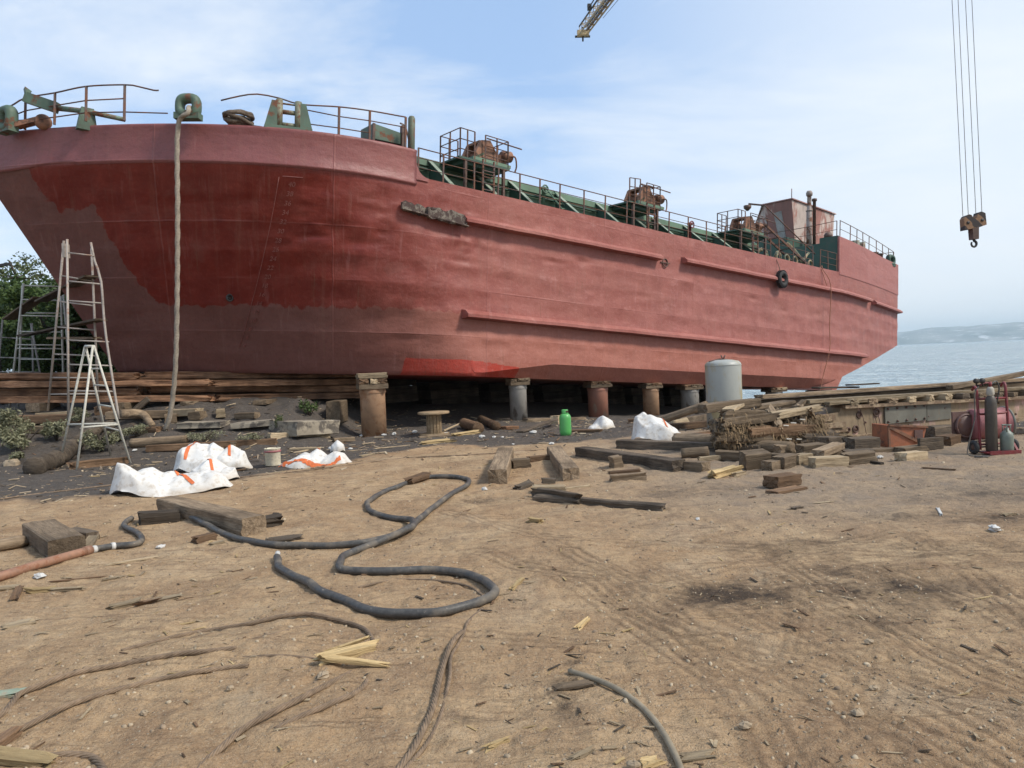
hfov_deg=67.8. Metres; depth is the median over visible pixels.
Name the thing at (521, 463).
timber block
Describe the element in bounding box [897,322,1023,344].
hills
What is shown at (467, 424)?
log
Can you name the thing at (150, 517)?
timber block
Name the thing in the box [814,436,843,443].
timber block
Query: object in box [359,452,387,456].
wood splinter
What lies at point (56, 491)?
ground cable
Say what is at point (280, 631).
wire rope
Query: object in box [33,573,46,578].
litter scrap
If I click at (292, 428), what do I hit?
concrete slab
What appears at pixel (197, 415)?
timber block
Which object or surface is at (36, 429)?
terrace timber
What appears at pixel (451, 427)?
stick
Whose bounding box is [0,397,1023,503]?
grit debris
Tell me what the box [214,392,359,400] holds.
stacked timber
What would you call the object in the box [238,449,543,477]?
ground cable
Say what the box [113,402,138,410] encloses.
bearer block
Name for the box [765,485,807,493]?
plank
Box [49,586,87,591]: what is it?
wood splinter
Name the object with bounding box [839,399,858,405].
cross block
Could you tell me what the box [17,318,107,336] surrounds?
scaffold plank
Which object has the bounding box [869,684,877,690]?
stone
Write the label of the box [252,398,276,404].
bearer block
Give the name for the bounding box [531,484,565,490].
timber block
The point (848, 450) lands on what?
plank
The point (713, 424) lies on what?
shell crusted beam
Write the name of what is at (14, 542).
log
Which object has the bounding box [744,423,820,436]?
broken timber
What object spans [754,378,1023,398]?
timber baulk
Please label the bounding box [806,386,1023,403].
plank
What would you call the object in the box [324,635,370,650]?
wood splinter
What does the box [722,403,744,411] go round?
board
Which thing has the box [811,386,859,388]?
plank
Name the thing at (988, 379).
timber baulk
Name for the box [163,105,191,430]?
mooring rope
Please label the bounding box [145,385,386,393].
stacked timber
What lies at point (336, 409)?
bearer block
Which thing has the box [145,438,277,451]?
terrace timber
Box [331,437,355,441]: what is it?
timber block
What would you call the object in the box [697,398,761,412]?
timber baulk
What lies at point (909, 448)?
plank
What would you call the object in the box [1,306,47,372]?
broadleaf tree
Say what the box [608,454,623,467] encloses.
timber block
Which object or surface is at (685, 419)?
log
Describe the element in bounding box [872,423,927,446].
steel skip
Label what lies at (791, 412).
broken timber
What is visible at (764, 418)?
broken timber
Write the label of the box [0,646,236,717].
wire rope
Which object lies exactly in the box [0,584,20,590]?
wood splinter
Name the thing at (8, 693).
wood splinter
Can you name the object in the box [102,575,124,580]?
wood splinter
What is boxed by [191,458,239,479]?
bulk bag
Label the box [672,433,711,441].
log
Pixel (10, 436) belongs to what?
shrub
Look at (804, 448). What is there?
timber block
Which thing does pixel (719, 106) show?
sky
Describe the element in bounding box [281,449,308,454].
wood splinter
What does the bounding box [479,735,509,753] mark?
wood splinter
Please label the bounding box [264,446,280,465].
paint pail
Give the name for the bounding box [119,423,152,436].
shrub
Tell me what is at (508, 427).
timber block
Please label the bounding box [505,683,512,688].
stone
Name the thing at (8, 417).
shrub
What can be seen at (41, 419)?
terrace timber
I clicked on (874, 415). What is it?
loose wire
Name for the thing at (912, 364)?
sea water
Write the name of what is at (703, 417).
timber baulk
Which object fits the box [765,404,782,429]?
broken timber
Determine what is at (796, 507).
wood splinter
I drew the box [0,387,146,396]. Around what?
stacked timber
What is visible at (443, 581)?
wire rope
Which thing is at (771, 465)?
timber block
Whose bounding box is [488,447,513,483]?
timber baulk
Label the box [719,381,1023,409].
timber baulk
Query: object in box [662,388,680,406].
keel block
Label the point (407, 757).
wire rope
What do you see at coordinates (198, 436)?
shrub
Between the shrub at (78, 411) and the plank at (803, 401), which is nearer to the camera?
the plank at (803, 401)
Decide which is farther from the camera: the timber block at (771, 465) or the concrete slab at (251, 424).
the concrete slab at (251, 424)
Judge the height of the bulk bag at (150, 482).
0.452 m
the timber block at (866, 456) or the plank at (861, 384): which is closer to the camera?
the timber block at (866, 456)
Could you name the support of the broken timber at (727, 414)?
on the broken timber at (764, 418)
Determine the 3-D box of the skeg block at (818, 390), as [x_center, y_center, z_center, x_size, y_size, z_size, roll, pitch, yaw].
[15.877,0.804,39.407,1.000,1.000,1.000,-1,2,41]
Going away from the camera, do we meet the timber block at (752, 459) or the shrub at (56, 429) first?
the timber block at (752, 459)
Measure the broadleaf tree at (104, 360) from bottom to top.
3.051 m
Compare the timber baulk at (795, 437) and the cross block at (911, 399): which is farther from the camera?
the cross block at (911, 399)
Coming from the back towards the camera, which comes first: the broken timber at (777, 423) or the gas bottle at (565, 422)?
the gas bottle at (565, 422)
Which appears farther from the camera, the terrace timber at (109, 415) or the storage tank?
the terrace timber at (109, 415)
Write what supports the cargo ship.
on the keel block
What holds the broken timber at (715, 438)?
on the log at (766, 445)
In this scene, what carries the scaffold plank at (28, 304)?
on the trestle at (61, 313)
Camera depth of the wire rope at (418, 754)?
3.52 m
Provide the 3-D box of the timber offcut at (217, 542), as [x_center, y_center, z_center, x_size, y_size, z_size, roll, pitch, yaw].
[-2.700,1.455,6.981,0.152,0.023,0.072,-8,5,-42]
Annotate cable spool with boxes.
[418,410,448,435]
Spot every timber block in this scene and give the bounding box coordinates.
[35,411,66,414]
[72,527,99,538]
[94,406,112,415]
[131,426,162,433]
[137,509,179,525]
[164,413,176,422]
[188,411,207,419]
[215,408,225,417]
[234,412,260,418]
[289,447,321,450]
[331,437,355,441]
[500,426,518,429]
[511,457,531,468]
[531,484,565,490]
[550,415,559,424]
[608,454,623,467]
[739,448,771,470]
[761,459,780,470]
[762,472,801,487]
[771,453,798,468]
[772,444,794,452]
[795,442,825,452]
[796,453,812,464]
[808,455,849,467]
[811,442,844,455]
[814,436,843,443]
[841,436,880,448]
[841,449,877,464]
[894,450,928,460]
[924,424,951,437]
[935,434,960,445]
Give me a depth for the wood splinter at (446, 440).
14.94 m
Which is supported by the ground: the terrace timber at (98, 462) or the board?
the terrace timber at (98, 462)
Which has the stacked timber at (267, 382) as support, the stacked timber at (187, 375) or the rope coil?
the stacked timber at (187, 375)
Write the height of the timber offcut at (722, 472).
0.114 m
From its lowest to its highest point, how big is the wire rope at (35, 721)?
0.054 m
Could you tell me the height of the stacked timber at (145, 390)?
0.334 m
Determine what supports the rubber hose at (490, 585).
on the ground
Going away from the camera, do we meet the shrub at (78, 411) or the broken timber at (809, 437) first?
the broken timber at (809, 437)
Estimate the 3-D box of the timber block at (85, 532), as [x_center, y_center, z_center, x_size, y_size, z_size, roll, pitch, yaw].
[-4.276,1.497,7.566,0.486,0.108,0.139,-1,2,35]
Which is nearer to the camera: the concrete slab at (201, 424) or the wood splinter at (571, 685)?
the wood splinter at (571, 685)
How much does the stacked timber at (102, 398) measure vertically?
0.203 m
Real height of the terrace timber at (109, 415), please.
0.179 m
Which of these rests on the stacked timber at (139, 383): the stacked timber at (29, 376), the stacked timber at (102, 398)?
the stacked timber at (29, 376)
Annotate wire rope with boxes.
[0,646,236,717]
[19,663,248,730]
[50,751,107,767]
[121,612,376,650]
[197,670,351,767]
[243,654,313,658]
[253,624,312,638]
[274,678,368,728]
[358,578,482,595]
[395,629,464,767]
[403,607,483,767]
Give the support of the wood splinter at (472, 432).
on the ground
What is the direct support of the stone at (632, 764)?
on the ground
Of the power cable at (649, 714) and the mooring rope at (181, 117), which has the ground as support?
the power cable at (649, 714)
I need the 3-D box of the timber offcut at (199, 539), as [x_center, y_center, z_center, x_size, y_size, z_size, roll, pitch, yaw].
[-2.858,1.433,7.066,0.114,0.082,0.222,-1,2,36]
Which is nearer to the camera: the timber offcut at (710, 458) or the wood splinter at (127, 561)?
the wood splinter at (127, 561)
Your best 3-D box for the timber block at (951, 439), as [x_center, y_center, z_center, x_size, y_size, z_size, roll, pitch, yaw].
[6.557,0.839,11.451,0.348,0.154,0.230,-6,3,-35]
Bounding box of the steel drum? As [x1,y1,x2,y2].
[967,406,1016,439]
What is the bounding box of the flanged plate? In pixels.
[951,411,971,440]
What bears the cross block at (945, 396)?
on the cradle girder
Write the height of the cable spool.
0.520 m
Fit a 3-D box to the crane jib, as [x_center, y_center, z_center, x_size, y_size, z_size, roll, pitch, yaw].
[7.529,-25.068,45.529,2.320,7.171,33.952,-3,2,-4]
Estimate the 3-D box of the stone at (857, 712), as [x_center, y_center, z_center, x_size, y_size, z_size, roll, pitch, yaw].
[1.423,1.351,3.135,0.056,0.036,0.040,-3,2,0]
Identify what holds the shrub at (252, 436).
on the ground
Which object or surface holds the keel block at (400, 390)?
on the ground
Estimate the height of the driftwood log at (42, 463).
0.768 m
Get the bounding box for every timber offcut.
[191,532,217,544]
[209,539,224,545]
[541,478,555,483]
[607,468,641,473]
[609,472,646,481]
[697,455,720,460]
[707,465,743,478]
[731,471,745,476]
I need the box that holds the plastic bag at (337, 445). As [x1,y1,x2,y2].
[330,440,344,451]
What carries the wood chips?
on the ground
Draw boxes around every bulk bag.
[109,463,232,496]
[173,442,252,472]
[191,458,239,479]
[279,448,351,468]
[588,416,614,428]
[631,412,679,440]
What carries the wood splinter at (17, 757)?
on the ground
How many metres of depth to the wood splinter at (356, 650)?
4.01 m
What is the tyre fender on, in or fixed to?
hanging from the cargo ship
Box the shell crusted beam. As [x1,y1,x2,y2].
[707,404,816,451]
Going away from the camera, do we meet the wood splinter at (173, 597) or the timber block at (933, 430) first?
the wood splinter at (173, 597)
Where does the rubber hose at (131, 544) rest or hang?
on the ground
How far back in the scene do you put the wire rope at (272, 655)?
4.08 m
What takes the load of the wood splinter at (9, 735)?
on the ground
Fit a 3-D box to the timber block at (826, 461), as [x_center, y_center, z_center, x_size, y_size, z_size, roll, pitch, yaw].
[4.164,1.033,10.052,0.519,0.156,0.211,-2,1,-14]
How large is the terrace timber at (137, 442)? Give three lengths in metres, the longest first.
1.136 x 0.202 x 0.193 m
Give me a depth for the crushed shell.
3.62 m
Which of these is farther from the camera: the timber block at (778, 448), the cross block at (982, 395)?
the cross block at (982, 395)
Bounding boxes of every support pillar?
[355,372,387,437]
[505,378,529,420]
[582,381,611,417]
[638,382,662,415]
[675,384,703,413]
[761,387,787,393]
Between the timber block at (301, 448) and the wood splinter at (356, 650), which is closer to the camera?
the wood splinter at (356, 650)
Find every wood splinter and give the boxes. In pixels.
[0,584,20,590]
[0,687,26,698]
[0,724,24,745]
[0,745,58,767]
[1,618,39,630]
[9,585,23,599]
[22,586,55,593]
[48,575,107,581]
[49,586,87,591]
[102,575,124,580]
[106,556,158,565]
[106,596,142,609]
[132,597,162,606]
[152,594,183,602]
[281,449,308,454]
[312,639,378,665]
[320,653,389,667]
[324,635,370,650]
[349,445,406,450]
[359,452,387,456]
[403,472,431,484]
[419,438,456,444]
[451,430,480,435]
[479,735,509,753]
[508,577,524,590]
[513,479,533,489]
[525,517,544,523]
[551,679,596,690]
[565,485,589,489]
[566,744,594,760]
[574,616,589,629]
[640,755,666,767]
[679,748,717,762]
[790,506,803,509]
[922,467,955,470]
[1001,512,1016,515]
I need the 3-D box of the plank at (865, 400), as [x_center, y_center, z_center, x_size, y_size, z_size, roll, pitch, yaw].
[6.164,0.255,12.805,2.433,0.057,0.169,-3,2,-25]
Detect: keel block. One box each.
[385,379,418,402]
[411,381,479,403]
[475,383,533,402]
[532,384,581,402]
[579,386,625,403]
[623,387,663,405]
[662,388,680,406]
[699,389,705,402]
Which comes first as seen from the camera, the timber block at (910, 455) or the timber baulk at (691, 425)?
the timber block at (910, 455)
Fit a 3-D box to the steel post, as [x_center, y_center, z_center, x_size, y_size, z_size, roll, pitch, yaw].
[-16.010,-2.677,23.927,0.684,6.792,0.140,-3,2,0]
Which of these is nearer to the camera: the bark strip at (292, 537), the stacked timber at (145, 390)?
the bark strip at (292, 537)
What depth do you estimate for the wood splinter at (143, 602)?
5.24 m
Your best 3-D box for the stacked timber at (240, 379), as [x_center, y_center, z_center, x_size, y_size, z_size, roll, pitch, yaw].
[-6.356,-0.117,19.697,6.058,0.338,0.336,0,1,-12]
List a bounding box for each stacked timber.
[0,372,143,380]
[0,379,213,387]
[0,380,130,386]
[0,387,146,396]
[0,394,216,403]
[11,386,131,395]
[139,371,354,379]
[143,384,385,395]
[144,378,354,384]
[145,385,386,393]
[211,378,355,386]
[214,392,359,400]
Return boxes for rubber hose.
[93,516,144,552]
[189,474,499,617]
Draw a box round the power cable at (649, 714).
[568,668,683,767]
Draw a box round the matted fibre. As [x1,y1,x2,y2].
[718,405,838,449]
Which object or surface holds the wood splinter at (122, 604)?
on the ground
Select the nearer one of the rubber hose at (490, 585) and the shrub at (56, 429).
the rubber hose at (490, 585)
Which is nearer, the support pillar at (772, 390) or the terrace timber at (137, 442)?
the terrace timber at (137, 442)
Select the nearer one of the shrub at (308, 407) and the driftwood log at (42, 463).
the driftwood log at (42, 463)
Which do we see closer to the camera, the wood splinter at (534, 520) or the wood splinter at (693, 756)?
the wood splinter at (693, 756)
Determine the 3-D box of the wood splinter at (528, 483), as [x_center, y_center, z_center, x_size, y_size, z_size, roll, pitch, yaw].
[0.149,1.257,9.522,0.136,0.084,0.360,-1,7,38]
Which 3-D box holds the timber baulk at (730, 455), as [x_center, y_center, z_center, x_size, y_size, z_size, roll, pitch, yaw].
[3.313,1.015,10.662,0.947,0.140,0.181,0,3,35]
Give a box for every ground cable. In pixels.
[0,484,110,499]
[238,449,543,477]
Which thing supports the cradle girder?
on the ground
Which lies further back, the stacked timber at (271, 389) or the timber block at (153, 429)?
the stacked timber at (271, 389)
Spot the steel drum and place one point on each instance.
(1001, 419)
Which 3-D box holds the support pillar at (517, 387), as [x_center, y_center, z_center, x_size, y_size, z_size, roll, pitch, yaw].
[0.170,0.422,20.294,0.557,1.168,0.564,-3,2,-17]
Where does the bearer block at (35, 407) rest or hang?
on the ground
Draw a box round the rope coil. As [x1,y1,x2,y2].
[222,109,256,125]
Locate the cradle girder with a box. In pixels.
[815,395,1023,436]
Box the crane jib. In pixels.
[575,0,617,41]
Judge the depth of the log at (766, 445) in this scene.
11.29 m
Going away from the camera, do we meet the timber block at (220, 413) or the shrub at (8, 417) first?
the shrub at (8, 417)
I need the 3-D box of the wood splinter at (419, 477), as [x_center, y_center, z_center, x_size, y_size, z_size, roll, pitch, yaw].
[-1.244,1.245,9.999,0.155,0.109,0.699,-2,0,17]
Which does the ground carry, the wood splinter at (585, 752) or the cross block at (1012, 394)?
the wood splinter at (585, 752)
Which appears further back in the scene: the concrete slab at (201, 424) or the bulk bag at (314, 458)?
the concrete slab at (201, 424)
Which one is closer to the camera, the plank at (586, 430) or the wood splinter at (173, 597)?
the wood splinter at (173, 597)
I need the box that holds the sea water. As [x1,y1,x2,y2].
[410,340,1023,398]
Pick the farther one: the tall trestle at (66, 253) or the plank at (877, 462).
the tall trestle at (66, 253)
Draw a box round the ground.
[0,396,1023,767]
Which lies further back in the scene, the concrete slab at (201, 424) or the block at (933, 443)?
the concrete slab at (201, 424)
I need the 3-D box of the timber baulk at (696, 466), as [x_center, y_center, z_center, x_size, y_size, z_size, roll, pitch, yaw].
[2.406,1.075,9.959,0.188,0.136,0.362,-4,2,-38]
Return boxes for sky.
[0,0,1023,370]
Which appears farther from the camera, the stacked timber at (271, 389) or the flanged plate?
the stacked timber at (271, 389)
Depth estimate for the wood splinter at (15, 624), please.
4.80 m
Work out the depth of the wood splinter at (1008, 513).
6.70 m
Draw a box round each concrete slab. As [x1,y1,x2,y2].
[175,420,229,428]
[230,419,274,428]
[269,420,339,436]
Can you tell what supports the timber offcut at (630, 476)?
on the ground
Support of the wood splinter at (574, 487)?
on the ground
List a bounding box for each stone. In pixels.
[3,459,19,466]
[140,709,149,714]
[226,685,233,690]
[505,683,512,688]
[626,760,640,767]
[738,721,751,729]
[850,708,863,715]
[864,638,873,644]
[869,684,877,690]
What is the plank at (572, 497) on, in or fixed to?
on the ground
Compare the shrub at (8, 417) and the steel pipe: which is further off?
the shrub at (8, 417)
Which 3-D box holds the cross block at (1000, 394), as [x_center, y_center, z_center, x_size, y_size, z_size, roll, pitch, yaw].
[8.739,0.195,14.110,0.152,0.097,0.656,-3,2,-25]
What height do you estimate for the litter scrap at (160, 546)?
0.039 m
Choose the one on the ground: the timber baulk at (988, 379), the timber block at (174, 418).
the timber block at (174, 418)
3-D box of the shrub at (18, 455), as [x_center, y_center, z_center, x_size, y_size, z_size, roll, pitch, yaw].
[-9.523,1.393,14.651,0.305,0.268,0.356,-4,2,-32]
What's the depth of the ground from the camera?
4.71 m
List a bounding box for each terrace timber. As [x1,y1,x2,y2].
[8,414,84,424]
[12,426,42,433]
[66,456,131,469]
[105,410,166,419]
[128,435,188,447]
[132,396,150,409]
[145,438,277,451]
[165,408,203,416]
[267,432,329,438]
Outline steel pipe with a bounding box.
[0,545,93,580]
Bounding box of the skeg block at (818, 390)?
[805,389,831,406]
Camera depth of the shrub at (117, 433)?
15.85 m
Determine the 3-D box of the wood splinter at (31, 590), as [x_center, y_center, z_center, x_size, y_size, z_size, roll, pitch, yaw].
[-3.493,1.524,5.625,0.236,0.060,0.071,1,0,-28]
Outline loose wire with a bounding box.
[859,407,879,433]
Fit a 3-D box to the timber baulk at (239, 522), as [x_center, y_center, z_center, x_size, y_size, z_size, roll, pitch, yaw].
[-3.237,1.387,8.063,0.260,0.205,2.206,-4,2,-45]
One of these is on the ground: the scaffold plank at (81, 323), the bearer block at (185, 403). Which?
the bearer block at (185, 403)
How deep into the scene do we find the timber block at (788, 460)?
10.00 m
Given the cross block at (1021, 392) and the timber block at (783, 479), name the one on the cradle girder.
the cross block at (1021, 392)
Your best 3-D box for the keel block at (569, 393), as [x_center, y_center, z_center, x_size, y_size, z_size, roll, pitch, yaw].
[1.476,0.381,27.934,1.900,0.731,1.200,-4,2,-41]
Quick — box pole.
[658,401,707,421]
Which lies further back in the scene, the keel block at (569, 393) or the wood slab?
the keel block at (569, 393)
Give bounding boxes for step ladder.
[61,345,131,469]
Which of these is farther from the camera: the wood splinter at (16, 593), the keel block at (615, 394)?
the keel block at (615, 394)
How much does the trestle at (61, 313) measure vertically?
3.484 m
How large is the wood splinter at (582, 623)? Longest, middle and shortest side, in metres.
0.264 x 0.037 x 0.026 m
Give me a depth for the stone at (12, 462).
14.33 m
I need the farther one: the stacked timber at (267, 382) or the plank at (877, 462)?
the stacked timber at (267, 382)
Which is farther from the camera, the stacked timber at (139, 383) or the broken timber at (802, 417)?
the stacked timber at (139, 383)
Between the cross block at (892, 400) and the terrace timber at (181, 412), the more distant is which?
the terrace timber at (181, 412)
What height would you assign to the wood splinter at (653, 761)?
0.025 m
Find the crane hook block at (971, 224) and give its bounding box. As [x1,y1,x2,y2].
[952,0,986,247]
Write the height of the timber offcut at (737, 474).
0.069 m
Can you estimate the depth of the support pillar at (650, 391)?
23.66 m
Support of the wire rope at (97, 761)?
on the ground
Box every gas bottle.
[559,409,570,435]
[1000,424,1013,450]
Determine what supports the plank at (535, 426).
on the ground
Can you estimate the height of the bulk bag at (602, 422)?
0.283 m
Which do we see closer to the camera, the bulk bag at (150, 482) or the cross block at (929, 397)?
the bulk bag at (150, 482)
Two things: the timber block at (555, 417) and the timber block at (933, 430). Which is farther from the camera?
the timber block at (555, 417)
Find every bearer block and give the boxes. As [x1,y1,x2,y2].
[25,403,60,411]
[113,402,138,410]
[180,401,199,405]
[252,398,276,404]
[326,400,347,422]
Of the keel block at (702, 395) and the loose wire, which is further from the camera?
the keel block at (702, 395)
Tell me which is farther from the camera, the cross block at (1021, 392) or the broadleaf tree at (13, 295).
the broadleaf tree at (13, 295)
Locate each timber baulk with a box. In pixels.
[22,519,85,556]
[156,496,266,536]
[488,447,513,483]
[526,454,549,461]
[547,445,579,480]
[575,446,684,471]
[616,439,760,451]
[670,421,706,429]
[676,414,706,421]
[683,460,710,471]
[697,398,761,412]
[715,449,783,460]
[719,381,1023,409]
[732,435,800,443]
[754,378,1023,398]
[946,371,1023,388]
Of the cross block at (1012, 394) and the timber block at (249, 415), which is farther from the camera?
the timber block at (249, 415)
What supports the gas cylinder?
in the gas trolley
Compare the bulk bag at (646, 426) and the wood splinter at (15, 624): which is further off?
the bulk bag at (646, 426)
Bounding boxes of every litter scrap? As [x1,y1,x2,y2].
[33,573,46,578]
[156,544,165,548]
[317,670,328,678]
[988,524,1000,531]
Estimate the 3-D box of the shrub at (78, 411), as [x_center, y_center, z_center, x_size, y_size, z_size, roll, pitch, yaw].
[-9.546,0.698,16.782,0.523,0.407,0.464,-2,2,22]
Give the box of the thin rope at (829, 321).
[820,266,830,390]
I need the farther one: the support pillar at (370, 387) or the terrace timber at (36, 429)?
the support pillar at (370, 387)
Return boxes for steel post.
[0,262,11,405]
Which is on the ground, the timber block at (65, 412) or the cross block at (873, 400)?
the timber block at (65, 412)
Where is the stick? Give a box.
[443,423,459,430]
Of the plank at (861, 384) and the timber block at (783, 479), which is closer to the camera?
the timber block at (783, 479)
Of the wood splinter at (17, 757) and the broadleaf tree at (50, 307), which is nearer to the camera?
the wood splinter at (17, 757)
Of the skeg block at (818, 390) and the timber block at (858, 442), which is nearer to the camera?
the timber block at (858, 442)
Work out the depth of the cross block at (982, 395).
13.65 m
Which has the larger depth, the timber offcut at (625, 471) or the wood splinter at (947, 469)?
the timber offcut at (625, 471)
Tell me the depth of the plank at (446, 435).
16.22 m
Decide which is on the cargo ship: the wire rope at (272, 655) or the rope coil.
the rope coil
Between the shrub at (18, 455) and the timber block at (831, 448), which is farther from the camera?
the shrub at (18, 455)
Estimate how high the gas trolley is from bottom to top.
0.989 m
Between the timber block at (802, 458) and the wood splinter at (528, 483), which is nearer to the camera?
the wood splinter at (528, 483)
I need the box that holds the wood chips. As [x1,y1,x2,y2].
[0,398,1023,767]
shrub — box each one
[0,407,30,431]
[0,422,41,450]
[8,451,25,459]
[39,418,69,440]
[66,407,90,422]
[78,430,118,451]
[110,428,132,441]
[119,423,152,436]
[184,430,225,441]
[235,433,264,439]
[270,414,282,427]
[298,399,320,415]
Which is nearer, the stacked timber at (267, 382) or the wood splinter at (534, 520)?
the wood splinter at (534, 520)
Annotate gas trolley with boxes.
[969,381,1021,454]
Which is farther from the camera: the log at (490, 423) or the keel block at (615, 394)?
the keel block at (615, 394)
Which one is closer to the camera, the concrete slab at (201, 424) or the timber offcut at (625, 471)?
the timber offcut at (625, 471)
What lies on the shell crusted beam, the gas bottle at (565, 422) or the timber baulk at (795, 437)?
the timber baulk at (795, 437)
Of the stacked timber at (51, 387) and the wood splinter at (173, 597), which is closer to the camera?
the wood splinter at (173, 597)
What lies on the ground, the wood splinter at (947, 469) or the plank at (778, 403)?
the wood splinter at (947, 469)
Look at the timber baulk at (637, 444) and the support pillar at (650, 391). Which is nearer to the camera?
the timber baulk at (637, 444)
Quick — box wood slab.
[86,535,98,545]
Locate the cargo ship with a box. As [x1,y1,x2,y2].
[0,84,902,389]
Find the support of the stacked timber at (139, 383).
on the stacked timber at (44, 391)
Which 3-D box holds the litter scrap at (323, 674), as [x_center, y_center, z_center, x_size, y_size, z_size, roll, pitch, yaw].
[-0.943,1.448,3.802,0.062,0.039,0.086,-3,2,-16]
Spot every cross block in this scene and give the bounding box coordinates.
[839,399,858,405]
[859,398,877,403]
[878,398,898,402]
[898,396,916,402]
[916,394,934,400]
[934,393,952,399]
[952,393,969,398]
[970,392,986,397]
[985,392,1003,396]
[1001,389,1023,395]
[1003,392,1017,396]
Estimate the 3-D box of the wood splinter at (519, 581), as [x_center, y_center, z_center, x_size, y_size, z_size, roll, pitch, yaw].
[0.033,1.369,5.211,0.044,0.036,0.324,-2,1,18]
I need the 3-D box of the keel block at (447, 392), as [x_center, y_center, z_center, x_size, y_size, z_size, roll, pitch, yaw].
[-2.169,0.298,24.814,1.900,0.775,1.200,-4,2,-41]
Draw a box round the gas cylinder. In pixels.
[967,378,999,457]
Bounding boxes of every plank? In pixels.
[2,296,40,319]
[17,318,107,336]
[34,275,98,301]
[46,337,101,338]
[418,434,451,437]
[516,419,557,432]
[522,417,585,421]
[531,488,582,503]
[532,493,665,511]
[571,429,602,432]
[739,400,795,409]
[762,407,790,412]
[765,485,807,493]
[795,399,806,404]
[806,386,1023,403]
[808,447,894,454]
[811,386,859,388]
[822,393,928,404]
[842,448,874,451]
[845,383,879,385]
[870,461,883,464]
[894,444,928,451]
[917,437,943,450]
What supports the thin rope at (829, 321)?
hanging from the cargo ship
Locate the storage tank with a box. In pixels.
[705,355,741,429]
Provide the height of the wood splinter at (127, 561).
0.016 m
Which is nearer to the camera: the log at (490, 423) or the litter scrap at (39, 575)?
the litter scrap at (39, 575)
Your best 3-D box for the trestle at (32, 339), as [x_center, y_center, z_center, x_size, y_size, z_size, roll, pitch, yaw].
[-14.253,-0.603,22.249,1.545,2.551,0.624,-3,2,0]
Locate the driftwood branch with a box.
[119,409,154,426]
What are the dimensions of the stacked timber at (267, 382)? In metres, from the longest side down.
3.850 x 0.359 x 0.196 m
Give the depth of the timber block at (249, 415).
16.77 m
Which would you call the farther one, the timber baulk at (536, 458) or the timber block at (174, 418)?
the timber block at (174, 418)
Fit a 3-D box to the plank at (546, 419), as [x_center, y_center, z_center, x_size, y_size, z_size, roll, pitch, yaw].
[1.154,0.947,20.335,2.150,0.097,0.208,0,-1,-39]
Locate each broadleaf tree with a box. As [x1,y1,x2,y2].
[0,251,54,339]
[0,270,86,372]
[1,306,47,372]
[6,285,103,372]
[53,320,143,373]
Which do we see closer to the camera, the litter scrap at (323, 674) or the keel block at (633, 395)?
the litter scrap at (323, 674)
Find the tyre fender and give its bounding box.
[775,256,788,287]
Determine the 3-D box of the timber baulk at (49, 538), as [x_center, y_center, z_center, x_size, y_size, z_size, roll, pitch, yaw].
[-4.337,1.451,7.182,0.300,0.179,1.371,-4,1,-41]
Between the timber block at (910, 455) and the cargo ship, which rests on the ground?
the timber block at (910, 455)
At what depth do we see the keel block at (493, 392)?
25.65 m
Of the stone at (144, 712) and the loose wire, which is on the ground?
the stone at (144, 712)
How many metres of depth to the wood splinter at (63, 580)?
5.89 m
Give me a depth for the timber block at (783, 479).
8.66 m
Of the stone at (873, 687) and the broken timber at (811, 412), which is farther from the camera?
the broken timber at (811, 412)
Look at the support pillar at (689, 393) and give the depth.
24.93 m
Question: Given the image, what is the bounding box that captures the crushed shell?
[12,561,1023,767]
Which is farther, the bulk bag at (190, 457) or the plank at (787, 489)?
the bulk bag at (190, 457)
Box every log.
[0,535,28,551]
[22,420,114,474]
[459,418,483,432]
[477,415,500,429]
[670,417,689,422]
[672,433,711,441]
[681,446,709,458]
[749,440,795,452]
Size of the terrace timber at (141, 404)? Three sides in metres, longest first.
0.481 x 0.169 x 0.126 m
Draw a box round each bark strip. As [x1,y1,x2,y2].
[265,512,283,527]
[265,534,303,541]
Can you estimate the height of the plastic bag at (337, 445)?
0.229 m
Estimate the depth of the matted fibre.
11.62 m
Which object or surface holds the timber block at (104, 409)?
on the ground
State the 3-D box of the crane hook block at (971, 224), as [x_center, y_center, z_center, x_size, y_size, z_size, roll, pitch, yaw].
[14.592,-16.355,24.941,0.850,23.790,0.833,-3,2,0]
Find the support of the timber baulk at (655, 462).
on the ground
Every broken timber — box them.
[710,431,773,441]
[714,412,791,427]
[717,410,765,417]
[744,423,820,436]
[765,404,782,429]
[769,404,822,418]
[797,403,806,424]
[799,429,839,442]
[806,407,815,418]
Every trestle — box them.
[0,320,40,372]
[8,283,71,407]
[47,239,119,418]
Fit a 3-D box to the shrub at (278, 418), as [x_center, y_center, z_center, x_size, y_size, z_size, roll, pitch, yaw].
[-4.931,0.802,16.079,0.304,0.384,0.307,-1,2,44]
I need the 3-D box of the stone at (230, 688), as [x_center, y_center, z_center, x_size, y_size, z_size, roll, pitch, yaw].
[-1.378,1.487,3.724,0.039,0.030,0.029,-3,2,0]
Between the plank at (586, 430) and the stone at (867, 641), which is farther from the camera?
the plank at (586, 430)
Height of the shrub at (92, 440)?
0.496 m
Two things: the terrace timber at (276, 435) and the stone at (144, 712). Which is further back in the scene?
the terrace timber at (276, 435)
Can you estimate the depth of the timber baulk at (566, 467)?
10.29 m
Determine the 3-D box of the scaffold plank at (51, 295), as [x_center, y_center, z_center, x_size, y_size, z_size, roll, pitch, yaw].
[-10.873,-2.285,18.477,0.310,0.050,4.770,-4,1,-43]
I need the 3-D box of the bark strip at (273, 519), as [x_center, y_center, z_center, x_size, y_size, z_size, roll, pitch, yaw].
[-2.427,1.365,7.575,0.337,0.140,0.204,-1,1,-35]
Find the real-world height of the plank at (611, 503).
0.092 m

